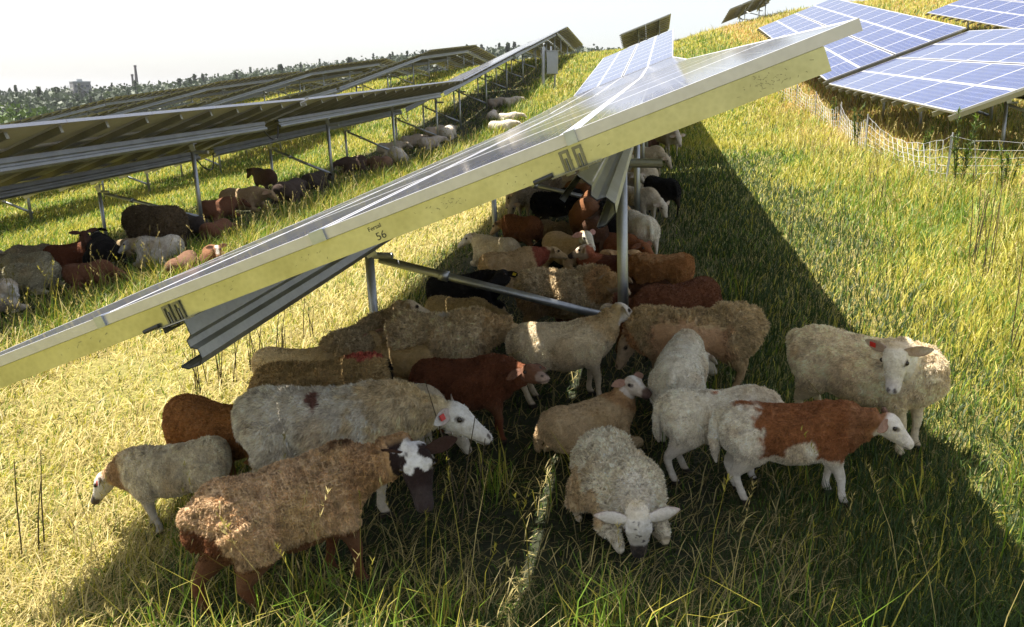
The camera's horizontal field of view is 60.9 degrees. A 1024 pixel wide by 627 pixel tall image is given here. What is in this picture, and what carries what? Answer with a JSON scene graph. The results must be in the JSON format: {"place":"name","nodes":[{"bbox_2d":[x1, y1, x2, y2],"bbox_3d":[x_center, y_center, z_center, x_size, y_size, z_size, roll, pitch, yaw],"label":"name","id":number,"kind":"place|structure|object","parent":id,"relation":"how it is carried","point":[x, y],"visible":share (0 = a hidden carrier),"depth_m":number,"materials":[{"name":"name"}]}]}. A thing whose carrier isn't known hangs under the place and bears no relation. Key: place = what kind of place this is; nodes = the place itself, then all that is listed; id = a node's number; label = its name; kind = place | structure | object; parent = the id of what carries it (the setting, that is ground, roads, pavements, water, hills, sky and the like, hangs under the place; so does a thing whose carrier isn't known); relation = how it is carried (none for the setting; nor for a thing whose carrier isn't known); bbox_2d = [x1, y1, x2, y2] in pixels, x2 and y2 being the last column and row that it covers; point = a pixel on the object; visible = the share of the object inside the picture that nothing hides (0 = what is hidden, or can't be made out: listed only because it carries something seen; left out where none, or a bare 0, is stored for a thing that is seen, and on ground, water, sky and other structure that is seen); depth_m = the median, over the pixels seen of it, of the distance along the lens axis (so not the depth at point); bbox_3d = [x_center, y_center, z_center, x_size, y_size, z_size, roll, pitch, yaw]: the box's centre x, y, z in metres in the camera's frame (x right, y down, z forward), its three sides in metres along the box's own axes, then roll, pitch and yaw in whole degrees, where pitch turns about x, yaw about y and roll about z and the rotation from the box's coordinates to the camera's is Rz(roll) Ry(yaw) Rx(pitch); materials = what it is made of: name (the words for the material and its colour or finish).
{"place":"outdoors","nodes":[
{"label":"outdoors","id":0,"kind":"place"},
{"bbox_2d":[0,0,867,92],"label":"sky","id":1,"kind":"structure","parent":0,"point":[48,44],"materials":[{"name":"white"}]},
{"bbox_2d":[0,0,1023,626],"bbox_3d":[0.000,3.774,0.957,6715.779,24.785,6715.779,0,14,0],"label":"ground","id":2,"kind":"structure","parent":0,"point":[508,454],"depth_m":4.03,"materials":[{"name":"green plant"}]},
{"bbox_2d":[0,278,28,317],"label":"sheep","id":3,"kind":"object","parent":2,"relation":"on","point":[4,291],"visible":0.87,"depth_m":8.57},
{"bbox_2d":[0,102,36,123],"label":"broadleaf tree","id":4,"kind":"object","parent":2,"relation":"on","point":[16,116],"visible":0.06,"depth_m":114.30,"materials":[{"name":"green plant"}]},
{"bbox_2d":[0,243,50,257],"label":"sheep","id":5,"kind":"object","parent":2,"relation":"on","point":[22,248],"visible":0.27,"depth_m":10.93},
{"bbox_2d":[0,250,54,269],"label":"sheep","id":6,"kind":"object","parent":2,"relation":"on","point":[30,258],"visible":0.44,"depth_m":10.22},
{"bbox_2d":[0,260,65,295],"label":"sheep","id":7,"kind":"object","parent":2,"relation":"on","point":[30,277],"visible":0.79,"depth_m":9.41},
{"bbox_2d":[0,97,113,124],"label":"solar table","id":8,"kind":"object","parent":2,"relation":"on","point":[70,112],"visible":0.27,"depth_m":48.26,"materials":[{"name":"metal"}]},
{"bbox_2d":[43,228,97,267],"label":"sheep","id":9,"kind":"object","parent":2,"relation":"on","point":[65,254],"visible":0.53,"depth_m":10.70},
{"bbox_2d":[0,173,149,221],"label":"solar table","id":10,"kind":"object","parent":2,"relation":"on","point":[29,211],"visible":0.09,"depth_m":18.45,"materials":[{"name":"metal"}]},
{"bbox_2d":[69,79,91,96],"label":"tower block","id":11,"kind":"structure","parent":2,"relation":"on","point":[86,84],"depth_m":450.77,"materials":[{"name":"white concrete"}]},
{"bbox_2d":[61,259,130,291],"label":"sheep","id":12,"kind":"object","parent":2,"relation":"on","point":[81,277],"visible":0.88,"depth_m":9.44},
{"bbox_2d":[82,227,126,264],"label":"sheep","id":13,"kind":"object","parent":2,"relation":"on","point":[102,243],"visible":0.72,"depth_m":10.53},
{"bbox_2d":[80,85,201,116],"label":"solar table","id":14,"kind":"object","parent":2,"relation":"on","point":[115,102],"visible":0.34,"depth_m":54.53,"materials":[{"name":"metal"}]},
{"bbox_2d":[78,82,213,117],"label":"solar table","id":15,"kind":"object","parent":2,"relation":"on","point":[171,99],"visible":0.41,"depth_m":45.70,"materials":[{"name":"metal"}]},
{"bbox_2d":[118,234,184,266],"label":"sheep","id":16,"kind":"object","parent":2,"relation":"on","point":[165,242],"visible":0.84,"depth_m":10.41},
{"bbox_2d":[0,98,304,234],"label":"solar table","id":17,"kind":"object","parent":2,"relation":"on","point":[45,156],"visible":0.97,"depth_m":11.41,"materials":[{"name":"metal"}]},
{"bbox_2d":[120,203,189,250],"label":"sheep","id":18,"kind":"object","parent":2,"relation":"on","point":[138,220],"visible":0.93,"depth_m":10.64},
{"bbox_2d":[91,435,232,537],"bbox_3d":[-1.522,0.745,3.772,0.634,0.413,0.290,-8,15,-9],"label":"sheep","id":19,"kind":"object","parent":2,"relation":"on","point":[145,476],"visible":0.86,"depth_m":3.67},
{"bbox_2d":[164,250,199,277],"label":"sheep","id":20,"kind":"object","parent":2,"relation":"on","point":[170,263],"visible":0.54,"depth_m":9.19},
{"bbox_2d":[158,100,206,110],"bbox_3d":[-15.074,-5.586,31.680,3.324,1.889,12.660,-19,16,15],"label":"solar table","id":21,"kind":"object","parent":2,"relation":"on","point":[190,105],"visible":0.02,"depth_m":35.81,"materials":[{"name":"metal"}]},
{"bbox_2d":[186,214,207,240],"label":"sheep","id":22,"kind":"object","parent":2,"relation":"on","point":[195,222],"visible":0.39,"depth_m":12.19},
{"bbox_2d":[161,392,251,475],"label":"sheep","id":23,"kind":"object","parent":2,"relation":"on","point":[187,416],"visible":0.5,"depth_m":3.98},
{"bbox_2d":[198,243,226,263],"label":"sheep","id":24,"kind":"object","parent":2,"relation":"on","point":[210,251],"visible":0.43,"depth_m":9.45},
{"bbox_2d":[199,218,238,242],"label":"sheep","id":25,"kind":"object","parent":2,"relation":"on","point":[212,229],"visible":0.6,"depth_m":11.71},
{"bbox_2d":[201,196,250,221],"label":"sheep","id":26,"kind":"object","parent":2,"relation":"on","point":[214,209],"visible":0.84,"depth_m":14.18},
{"bbox_2d":[176,71,300,103],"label":"solar table","id":27,"kind":"object","parent":2,"relation":"on","point":[225,86],"visible":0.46,"depth_m":54.77,"materials":[{"name":"metal"}]},
{"bbox_2d":[219,186,279,212],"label":"sheep","id":28,"kind":"object","parent":2,"relation":"on","point":[247,193],"visible":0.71,"depth_m":14.75},
{"bbox_2d":[195,67,319,107],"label":"solar table","id":29,"kind":"object","parent":2,"relation":"on","point":[241,95],"visible":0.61,"depth_m":43.36,"materials":[{"name":"metal"}]},
{"bbox_2d":[246,167,277,189],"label":"sheep","id":30,"kind":"object","parent":2,"relation":"on","point":[265,178],"visible":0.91,"depth_m":16.96},
{"bbox_2d":[180,79,350,176],"bbox_3d":[-8.752,-6.153,30.502,3.324,1.889,12.660,-19,16,15],"label":"solar table","id":31,"kind":"object","parent":2,"relation":"on","point":[328,89],"visible":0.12,"depth_m":32.59,"materials":[{"name":"metal"}]},
{"bbox_2d":[272,178,311,204],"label":"sheep","id":32,"kind":"object","parent":2,"relation":"on","point":[294,185],"visible":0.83,"depth_m":15.53},
{"bbox_2d":[251,346,336,373],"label":"sheep","id":33,"kind":"object","parent":2,"relation":"on","point":[264,355],"visible":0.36,"depth_m":4.88},
{"bbox_2d":[152,79,462,185],"bbox_3d":[-3.721,-4.131,21.572,3.354,1.824,12.637,-19,12,14],"label":"solar table","id":34,"kind":"object","parent":2,"relation":"on","point":[317,115],"visible":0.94,"depth_m":18.83,"materials":[{"name":"metal"}]},
{"bbox_2d":[275,71,343,92],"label":"solar table","id":35,"kind":"object","parent":2,"relation":"on","point":[292,88],"visible":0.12,"depth_m":67.54,"materials":[{"name":"metal"}]},
{"bbox_2d":[0,41,620,120],"bbox_3d":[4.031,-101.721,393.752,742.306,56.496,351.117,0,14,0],"label":"wood","id":36,"kind":"object","parent":2,"relation":"on","point":[55,98],"visible":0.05,"depth_m":305.75,"materials":[{"name":"green plant"}]},
{"bbox_2d":[176,431,457,623],"bbox_3d":[-0.661,0.751,3.111,0.978,0.579,0.473,-14,17,-30],"label":"sheep","id":37,"kind":"object","parent":2,"relation":"on","point":[261,509],"visible":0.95,"depth_m":3.00},
{"bbox_2d":[301,171,332,190],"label":"sheep","id":38,"kind":"object","parent":2,"relation":"on","point":[316,177],"visible":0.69,"depth_m":17.10},
{"bbox_2d":[246,350,394,389],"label":"sheep","id":39,"kind":"object","parent":2,"relation":"on","point":[353,368],"visible":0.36,"depth_m":4.30},
{"bbox_2d":[288,58,387,90],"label":"solar table","id":40,"kind":"object","parent":2,"relation":"on","point":[333,71],"visible":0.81,"depth_m":55.08,"materials":[{"name":"metal"}]},
{"bbox_2d":[333,155,366,173],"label":"sheep","id":41,"kind":"object","parent":2,"relation":"on","point":[347,163],"visible":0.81,"depth_m":20.62},
{"bbox_2d":[230,377,492,519],"bbox_3d":[-0.642,0.569,3.740,1.130,0.611,0.397,-3,15,11],"label":"sheep","id":42,"kind":"object","parent":2,"relation":"on","point":[307,418],"visible":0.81,"depth_m":3.62},
{"bbox_2d":[317,300,429,357],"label":"sheep","id":43,"kind":"object","parent":2,"relation":"on","point":[344,341],"visible":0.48,"depth_m":4.93},
{"bbox_2d":[365,156,392,171],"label":"sheep","id":44,"kind":"object","parent":2,"relation":"on","point":[386,160],"visible":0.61,"depth_m":19.64},
{"bbox_2d":[329,50,430,94],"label":"solar table","id":45,"kind":"object","parent":2,"relation":"on","point":[355,82],"visible":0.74,"depth_m":41.88,"materials":[{"name":"metal"}]},
{"bbox_2d":[345,58,428,81],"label":"solar table","id":46,"kind":"object","parent":2,"relation":"on","point":[397,72],"visible":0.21,"depth_m":66.41,"materials":[{"name":"metal"}]},
{"bbox_2d":[376,141,412,155],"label":"sheep","id":47,"kind":"object","parent":2,"relation":"on","point":[389,145],"visible":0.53,"depth_m":24.65},
{"bbox_2d":[387,146,408,162],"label":"sheep","id":48,"kind":"object","parent":2,"relation":"on","point":[392,149],"visible":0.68,"depth_m":21.16},
{"bbox_2d":[363,328,435,381],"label":"sheep","id":49,"kind":"object","parent":2,"relation":"on","point":[403,361],"visible":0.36,"depth_m":4.88},
{"bbox_2d":[400,134,428,148],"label":"sheep","id":50,"kind":"object","parent":2,"relation":"on","point":[412,140],"visible":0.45,"depth_m":26.32},
{"bbox_2d":[0,18,862,387],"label":"solar table","id":51,"kind":"object","parent":2,"relation":"on","point":[216,306],"visible":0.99,"depth_m":2.81,"materials":[{"name":"metal"}]},
{"bbox_2d":[419,135,448,149],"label":"sheep","id":52,"kind":"object","parent":2,"relation":"on","point":[435,139],"visible":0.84,"depth_m":25.12},
{"bbox_2d":[396,44,477,80],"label":"solar table","id":53,"kind":"object","parent":2,"relation":"on","point":[434,56],"visible":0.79,"depth_m":54.23,"materials":[{"name":"metal"}]},
{"bbox_2d":[414,383,471,462],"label":"sheep","id":54,"kind":"object","parent":2,"relation":"on","point":[462,443],"visible":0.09,"depth_m":4.04},
{"bbox_2d":[439,124,457,139],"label":"sheep","id":55,"kind":"object","parent":2,"relation":"on","point":[450,129],"visible":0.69,"depth_m":27.21},
{"bbox_2d":[381,305,517,358],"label":"sheep","id":56,"kind":"object","parent":2,"relation":"on","point":[469,332],"visible":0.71,"depth_m":4.88},
{"bbox_2d":[402,46,526,129],"bbox_3d":[-1.595,-8.339,33.723,3.354,1.784,12.660,-18,17,17],"label":"solar table","id":57,"kind":"object","parent":2,"relation":"on","point":[469,76],"visible":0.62,"depth_m":32.34,"materials":[{"name":"metal"}]},
{"bbox_2d":[433,45,496,69],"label":"solar table","id":58,"kind":"object","parent":2,"relation":"on","point":[472,57],"visible":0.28,"depth_m":63.69,"materials":[{"name":"metal"}]},
{"bbox_2d":[424,295,508,314],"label":"sheep","id":59,"kind":"object","parent":2,"relation":"on","point":[440,303],"visible":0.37,"depth_m":6.09},
{"bbox_2d":[425,269,517,308],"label":"sheep","id":60,"kind":"object","parent":2,"relation":"on","point":[436,286],"visible":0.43,"depth_m":6.65},
{"bbox_2d":[408,353,549,444],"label":"sheep","id":61,"kind":"object","parent":2,"relation":"on","point":[491,382],"visible":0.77,"depth_m":4.24},
{"bbox_2d":[457,232,520,266],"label":"sheep","id":62,"kind":"object","parent":2,"relation":"on","point":[481,244],"visible":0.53,"depth_m":8.39},
{"bbox_2d":[488,119,521,132],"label":"sheep","id":63,"kind":"object","parent":2,"relation":"on","point":[509,124],"visible":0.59,"depth_m":27.39},
{"bbox_2d":[497,112,526,120],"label":"sheep","id":64,"kind":"object","parent":2,"relation":"on","point":[510,114],"visible":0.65,"depth_m":29.48},
{"bbox_2d":[490,213,543,245],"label":"sheep","id":65,"kind":"object","parent":2,"relation":"on","point":[526,230],"visible":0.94,"depth_m":8.62},
{"bbox_2d":[14,166,1023,558],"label":"dry stalks grass","id":66,"kind":"structure","parent":2,"relation":"on","point":[196,374],"depth_m":5.68,"materials":[{"name":"beige plant"}]},
{"bbox_2d":[477,246,567,288],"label":"sheep","id":67,"kind":"object","parent":2,"relation":"on","point":[517,260],"visible":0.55,"depth_m":7.51},
{"bbox_2d":[478,26,566,83],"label":"solar table","id":68,"kind":"object","parent":2,"relation":"on","point":[535,43],"visible":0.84,"depth_m":45.52,"materials":[{"name":"metal"}]},
{"bbox_2d":[506,181,550,218],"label":"sheep","id":69,"kind":"object","parent":2,"relation":"on","point":[520,199],"visible":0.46,"depth_m":10.68},
{"bbox_2d":[505,176,562,209],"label":"sheep","id":70,"kind":"object","parent":2,"relation":"on","point":[557,182],"visible":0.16,"depth_m":11.54},
{"bbox_2d":[542,43,558,86],"bbox_3d":[1.660,-10.671,37.860,0.721,2.125,0.340,2,14,9],"label":"electrical cabinet","id":71,"kind":"object","parent":2,"relation":"on","point":[552,61],"visible":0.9,"depth_m":37.68,"materials":[{"name":"metal"}]},
{"bbox_2d":[533,219,572,244],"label":"sheep","id":72,"kind":"object","parent":2,"relation":"on","point":[562,226],"visible":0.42,"depth_m":8.95},
{"bbox_2d":[527,27,582,57],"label":"solar table","id":73,"kind":"object","parent":2,"relation":"on","point":[567,41],"visible":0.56,"depth_m":60.09,"materials":[{"name":"metal"}]},
{"bbox_2d":[530,187,583,219],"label":"sheep","id":74,"kind":"object","parent":2,"relation":"on","point":[544,205],"visible":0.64,"depth_m":9.79},
{"bbox_2d":[505,302,631,408],"bbox_3d":[0.340,0.226,4.767,0.747,0.540,0.295,-5,15,3],"label":"sheep","id":75,"kind":"object","parent":2,"relation":"on","point":[587,342],"visible":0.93,"depth_m":4.66},
{"bbox_2d":[542,229,595,268],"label":"sheep","id":76,"kind":"object","parent":2,"relation":"on","point":[565,243],"visible":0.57,"depth_m":7.84},
{"bbox_2d":[513,262,632,322],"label":"sheep","id":77,"kind":"object","parent":2,"relation":"on","point":[591,285],"visible":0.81,"depth_m":5.68},
{"bbox_2d":[569,189,601,233],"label":"sheep","id":78,"kind":"object","parent":2,"relation":"on","point":[585,205],"visible":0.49,"depth_m":8.35},
{"bbox_2d":[533,372,651,472],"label":"sheep","id":79,"kind":"object","parent":2,"relation":"on","point":[568,425],"visible":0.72,"depth_m":4.00},
{"bbox_2d":[579,209,608,252],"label":"sheep","id":80,"kind":"object","parent":2,"relation":"on","point":[601,235],"visible":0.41,"depth_m":7.93},
{"bbox_2d":[508,56,685,146],"bbox_3d":[2.694,-4.648,21.011,3.354,1.833,12.660,-19,13,14],"label":"solar table","id":81,"kind":"object","parent":2,"relation":"on","point":[628,78],"visible":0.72,"depth_m":18.23,"materials":[{"name":"metal"}]},
{"bbox_2d":[568,244,630,272],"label":"sheep","id":82,"kind":"object","parent":2,"relation":"on","point":[583,254],"visible":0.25,"depth_m":7.04},
{"bbox_2d":[598,198,616,232],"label":"sheep","id":83,"kind":"object","parent":2,"relation":"on","point":[612,225],"visible":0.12,"depth_m":8.03},
{"bbox_2d":[563,424,679,558],"bbox_3d":[0.431,0.690,3.374,0.431,0.335,0.754,-8,15,-10],"label":"sheep","id":84,"kind":"object","parent":2,"relation":"on","point":[616,475],"visible":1,"depth_m":3.27},
{"bbox_2d":[574,30,673,95],"bbox_3d":[4.803,-8.864,33.066,3.354,1.772,12.660,-18,17,17],"label":"solar table","id":85,"kind":"object","parent":2,"relation":"on","point":[635,58],"visible":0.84,"depth_m":31.25,"materials":[{"name":"glass"}]},
{"bbox_2d":[595,232,653,253],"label":"sheep","id":86,"kind":"object","parent":2,"relation":"on","point":[634,242],"visible":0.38,"depth_m":7.75},
{"bbox_2d":[627,171,644,187],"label":"sheep","id":87,"kind":"object","parent":2,"relation":"on","point":[630,178],"visible":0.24,"depth_m":11.17},
{"bbox_2d":[628,168,658,187],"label":"sheep","id":88,"kind":"object","parent":2,"relation":"on","point":[649,171],"visible":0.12,"depth_m":11.34},
{"bbox_2d":[628,209,660,253],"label":"sheep","id":89,"kind":"object","parent":2,"relation":"on","point":[644,227],"visible":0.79,"depth_m":7.86},
{"bbox_2d":[619,13,670,47],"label":"solar table","id":90,"kind":"object","parent":2,"relation":"on","point":[646,31],"visible":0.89,"depth_m":56.07,"materials":[{"name":"metal"}]},
{"bbox_2d":[627,185,669,217],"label":"sheep","id":91,"kind":"object","parent":2,"relation":"on","point":[651,200],"visible":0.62,"depth_m":9.60},
{"bbox_2d":[628,277,670,297],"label":"sheep","id":92,"kind":"object","parent":2,"relation":"on","point":[634,287],"visible":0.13,"depth_m":6.42},
{"bbox_2d":[632,145,671,176],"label":"sheep","id":93,"kind":"object","parent":2,"relation":"on","point":[655,152],"visible":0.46,"depth_m":13.96},
{"bbox_2d":[628,252,695,284],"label":"sheep","id":94,"kind":"object","parent":2,"relation":"on","point":[645,267],"visible":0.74,"depth_m":6.34},
{"bbox_2d":[643,175,681,218],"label":"sheep","id":95,"kind":"object","parent":2,"relation":"on","point":[667,189],"visible":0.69,"depth_m":10.15},
{"bbox_2d":[616,276,722,358],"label":"sheep","id":96,"kind":"object","parent":2,"relation":"on","point":[703,291],"visible":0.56,"depth_m":5.22},
{"bbox_2d":[655,130,684,156],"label":"sheep","id":97,"kind":"object","parent":2,"relation":"on","point":[671,138],"visible":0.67,"depth_m":16.74},
{"bbox_2d":[647,328,717,445],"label":"sheep","id":98,"kind":"object","parent":2,"relation":"on","point":[684,359],"visible":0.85,"depth_m":4.06},
{"bbox_2d":[615,299,770,386],"bbox_3d":[0.970,0.182,4.732,0.832,0.568,0.378,4,15,15],"label":"sheep","id":99,"kind":"object","parent":2,"relation":"on","point":[732,333],"visible":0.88,"depth_m":4.59},
{"bbox_2d":[651,384,783,485],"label":"sheep","id":100,"kind":"object","parent":2,"relation":"on","point":[681,417],"visible":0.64,"depth_m":3.65},
{"bbox_2d":[721,0,769,23],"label":"solar table","id":101,"kind":"object","parent":2,"relation":"on","point":[750,6],"visible":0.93,"depth_m":58.54,"materials":[{"name":"metal"}]},
{"bbox_2d":[707,399,913,507],"bbox_3d":[1.181,0.547,3.491,0.782,0.440,0.271,-1,16,13],"label":"sheep","id":102,"kind":"object","parent":2,"relation":"on","point":[750,434],"visible":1,"depth_m":3.40},
{"bbox_2d":[851,103,864,145],"bbox_3d":[6.232,-3.392,15.791,0.242,0.913,0.344,-5,15,-20],"label":"tall weed","id":103,"kind":"object","parent":2,"relation":"on","point":[854,120],"visible":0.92,"depth_m":15.76,"materials":[{"name":"green plant"}]},
{"bbox_2d":[757,0,966,101],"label":"solar table","id":104,"kind":"object","parent":2,"relation":"on","point":[883,36],"visible":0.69,"depth_m":24.41,"materials":[{"name":"glass"}]},
{"bbox_2d":[785,324,950,461],"bbox_3d":[1.577,0.317,3.962,0.384,0.587,0.805,-16,19,-35],"label":"sheep","id":105,"kind":"object","parent":2,"relation":"on","point":[899,376],"visible":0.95,"depth_m":3.81},
{"bbox_2d":[778,84,1023,185],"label":"netting fence","id":106,"kind":"object","parent":2,"relation":"on","point":[950,146],"visible":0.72,"depth_m":13.44,"materials":[{"name":"grey metal"}]},
{"bbox_2d":[825,28,1023,148],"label":"solar table","id":107,"kind":"object","parent":2,"relation":"on","point":[972,71],"visible":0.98,"depth_m":15.74,"materials":[{"name":"glass"}]},
{"bbox_2d":[948,107,983,188],"bbox_3d":[5.361,-1.920,10.361,0.376,1.060,0.343,0,14,0],"label":"tall weed","id":108,"kind":"object","parent":2,"relation":"on","point":[966,154],"visible":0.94,"depth_m":10.37,"materials":[{"name":"green plant"}]},
{"bbox_2d":[925,0,1023,29],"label":"solar table","id":109,"kind":"object","parent":2,"relation":"on","point":[1006,14],"visible":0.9,"depth_m":30.85,"materials":[{"name":"glass"}]},
{"bbox_2d":[998,145,1022,190],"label":"tall weed","id":110,"kind":"object","parent":2,"relation":"on","point":[1006,163],"visible":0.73,"depth_m":10.05,"materials":[{"name":"green plant"}]},
{"bbox_2d":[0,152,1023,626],"bbox_3d":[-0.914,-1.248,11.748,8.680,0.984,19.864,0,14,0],"label":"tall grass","id":111,"kind":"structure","parent":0,"point":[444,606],"depth_m":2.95,"materials":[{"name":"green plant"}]},
{"bbox_2d":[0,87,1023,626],"bbox_3d":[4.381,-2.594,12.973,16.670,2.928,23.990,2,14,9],"label":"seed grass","id":112,"kind":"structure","parent":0,"point":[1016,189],"depth_m":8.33,"materials":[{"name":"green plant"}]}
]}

